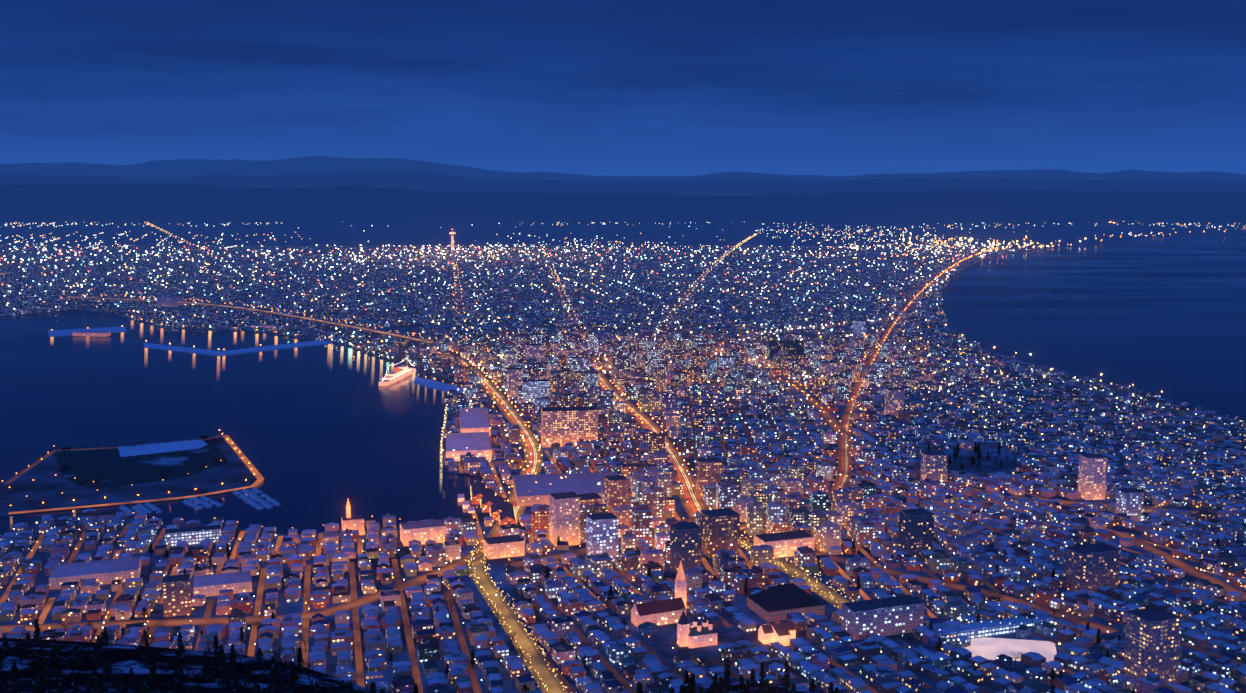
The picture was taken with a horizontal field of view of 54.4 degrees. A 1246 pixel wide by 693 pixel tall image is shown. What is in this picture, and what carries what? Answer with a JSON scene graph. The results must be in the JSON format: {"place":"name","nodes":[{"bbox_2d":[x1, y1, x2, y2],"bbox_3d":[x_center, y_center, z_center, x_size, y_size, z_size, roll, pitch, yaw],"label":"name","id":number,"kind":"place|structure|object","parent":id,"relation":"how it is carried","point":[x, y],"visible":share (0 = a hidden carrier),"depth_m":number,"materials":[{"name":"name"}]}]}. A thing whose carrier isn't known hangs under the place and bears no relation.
{"place":"outdoors","nodes":[
{"label":"outdoors","id":0,"kind":"place"},
{"bbox_2d":[0,434,256,517],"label":"artificial island","id":1,"kind":"structure","parent":0,"point":[48,488],"depth_m":1364.29,"materials":[{"name":"concrete"}]},
{"bbox_2d":[55,439,226,488],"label":"island lawn","id":2,"kind":"structure","parent":1,"relation":"on","point":[115,467],"depth_m":1459.31,"materials":[{"name":"green plant"}]},
{"bbox_2d":[118,440,207,456],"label":"island snow patch","id":3,"kind":"object","parent":2,"relation":"on","point":[125,451],"visible":0.88,"depth_m":1559.11,"materials":[{"name":"white snow"}]},
{"bbox_2d":[0,638,369,692],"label":"hillside","id":4,"kind":"structure","parent":0,"point":[131,656],"depth_m":727.78,"materials":[{"name":"plant"}]},
{"bbox_2d":[65,296,435,343],"bbox_3d":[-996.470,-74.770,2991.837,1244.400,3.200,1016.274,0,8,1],"label":"road","id":5,"kind":"structure","parent":0,"point":[371,330],"depth_m":2974.06,"materials":[{"name":"asphalt"}]},
{"bbox_2d":[0,235,1245,536],"bbox_3d":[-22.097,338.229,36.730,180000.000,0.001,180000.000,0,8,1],"label":"sea","id":6,"kind":"structure","parent":0,"point":[318,435],"depth_m":2175.21,"materials":[{"name":"blue liquid"}]},
{"bbox_2d":[48,326,126,336],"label":"breakwater","id":7,"kind":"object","parent":6,"relation":"in","point":[58,333],"depth_m":2830.81,"materials":[{"name":"grey concrete"}]},
{"bbox_2d":[144,343,219,355],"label":"breakwater","id":8,"kind":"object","parent":6,"relation":"in","point":[182,349],"depth_m":2505.11,"materials":[{"name":"grey concrete"}]},
{"bbox_2d":[119,487,280,514],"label":"moored boats","id":9,"kind":"object","parent":6,"relation":"on","point":[139,507],"visible":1,"depth_m":1298.19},
{"bbox_2d":[220,340,332,355],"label":"breakwater","id":10,"kind":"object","parent":6,"relation":"in","point":[271,348],"depth_m":2535.82,"materials":[{"name":"grey concrete"}]},
{"bbox_2d":[379,366,413,385],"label":"ship","id":11,"kind":"object","parent":6,"relation":"on","point":[397,371],"visible":0.98,"depth_m":2122.19},
{"bbox_2d":[413,376,463,392],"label":"pier","id":12,"kind":"structure","parent":6,"relation":"in","point":[445,387],"depth_m":2056.74,"materials":[{"name":"grey concrete"}]},
{"bbox_2d":[0,223,1245,692],"bbox_3d":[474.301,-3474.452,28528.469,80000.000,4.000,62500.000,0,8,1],"label":"ground","id":13,"kind":"structure","parent":0,"point":[664,641],"depth_m":1547.23,"materials":[{"name":"grey"}]},
{"bbox_2d":[0,435,1220,692],"bbox_3d":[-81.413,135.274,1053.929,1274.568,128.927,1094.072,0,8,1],"label":"trees","id":14,"kind":"object","parent":13,"relation":"on","point":[278,677],"visible":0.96,"depth_m":692.00,"materials":[{"name":"green plant"}]},
{"bbox_2d":[0,232,1245,692],"bbox_3d":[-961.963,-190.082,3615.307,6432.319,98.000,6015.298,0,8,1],"label":"city buildings","id":15,"kind":"structure","parent":13,"relation":"on","point":[598,510],"depth_m":1325.42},
{"bbox_2d":[965,637,1056,661],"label":"illuminated sports field","id":16,"kind":"structure","parent":13,"relation":"on","point":[989,648],"depth_m":892.43,"materials":[{"name":"white"}]},
{"bbox_2d":[0,184,1245,223],"bbox_3d":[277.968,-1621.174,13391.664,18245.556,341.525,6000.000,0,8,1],"label":"mountain foothills","id":17,"kind":"structure","parent":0,"point":[106,204],"depth_m":12099.68,"materials":[{"name":"blue"}]},
{"bbox_2d":[0,250,1245,692],"bbox_3d":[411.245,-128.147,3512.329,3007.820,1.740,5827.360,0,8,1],"label":"roads","id":18,"kind":"structure","parent":0,"point":[544,670],"depth_m":1070.37,"materials":[{"name":"asphalt"}]},
{"bbox_2d":[0,170,1245,195],"bbox_3d":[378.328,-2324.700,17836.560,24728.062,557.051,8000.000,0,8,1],"label":"mountain ridge","id":19,"kind":"structure","parent":0,"point":[409,180],"depth_m":17737.01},
{"bbox_2d":[0,156,1245,181],"bbox_3d":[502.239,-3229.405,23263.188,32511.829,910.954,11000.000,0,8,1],"label":"mountain ridge","id":20,"kind":"structure","parent":0,"point":[168,169],"depth_m":23684.78,"materials":[{"name":"blue"}]},
{"bbox_2d":[0,221,1245,689],"bbox_3d":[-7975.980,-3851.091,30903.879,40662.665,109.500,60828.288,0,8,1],"label":"city lamps","id":21,"kind":"object","parent":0,"point":[610,349],"visible":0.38,"depth_m":3829.14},
{"bbox_2d":[0,0,1245,175],"label":"sky","id":22,"kind":"structure","parent":0,"point":[581,87],"materials":[{"name":"blue"}]},
{"bbox_2d":[695,683,811,692],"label":"trees","id":23,"kind":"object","parent":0,"point":[733,688],"depth_m":751.68,"materials":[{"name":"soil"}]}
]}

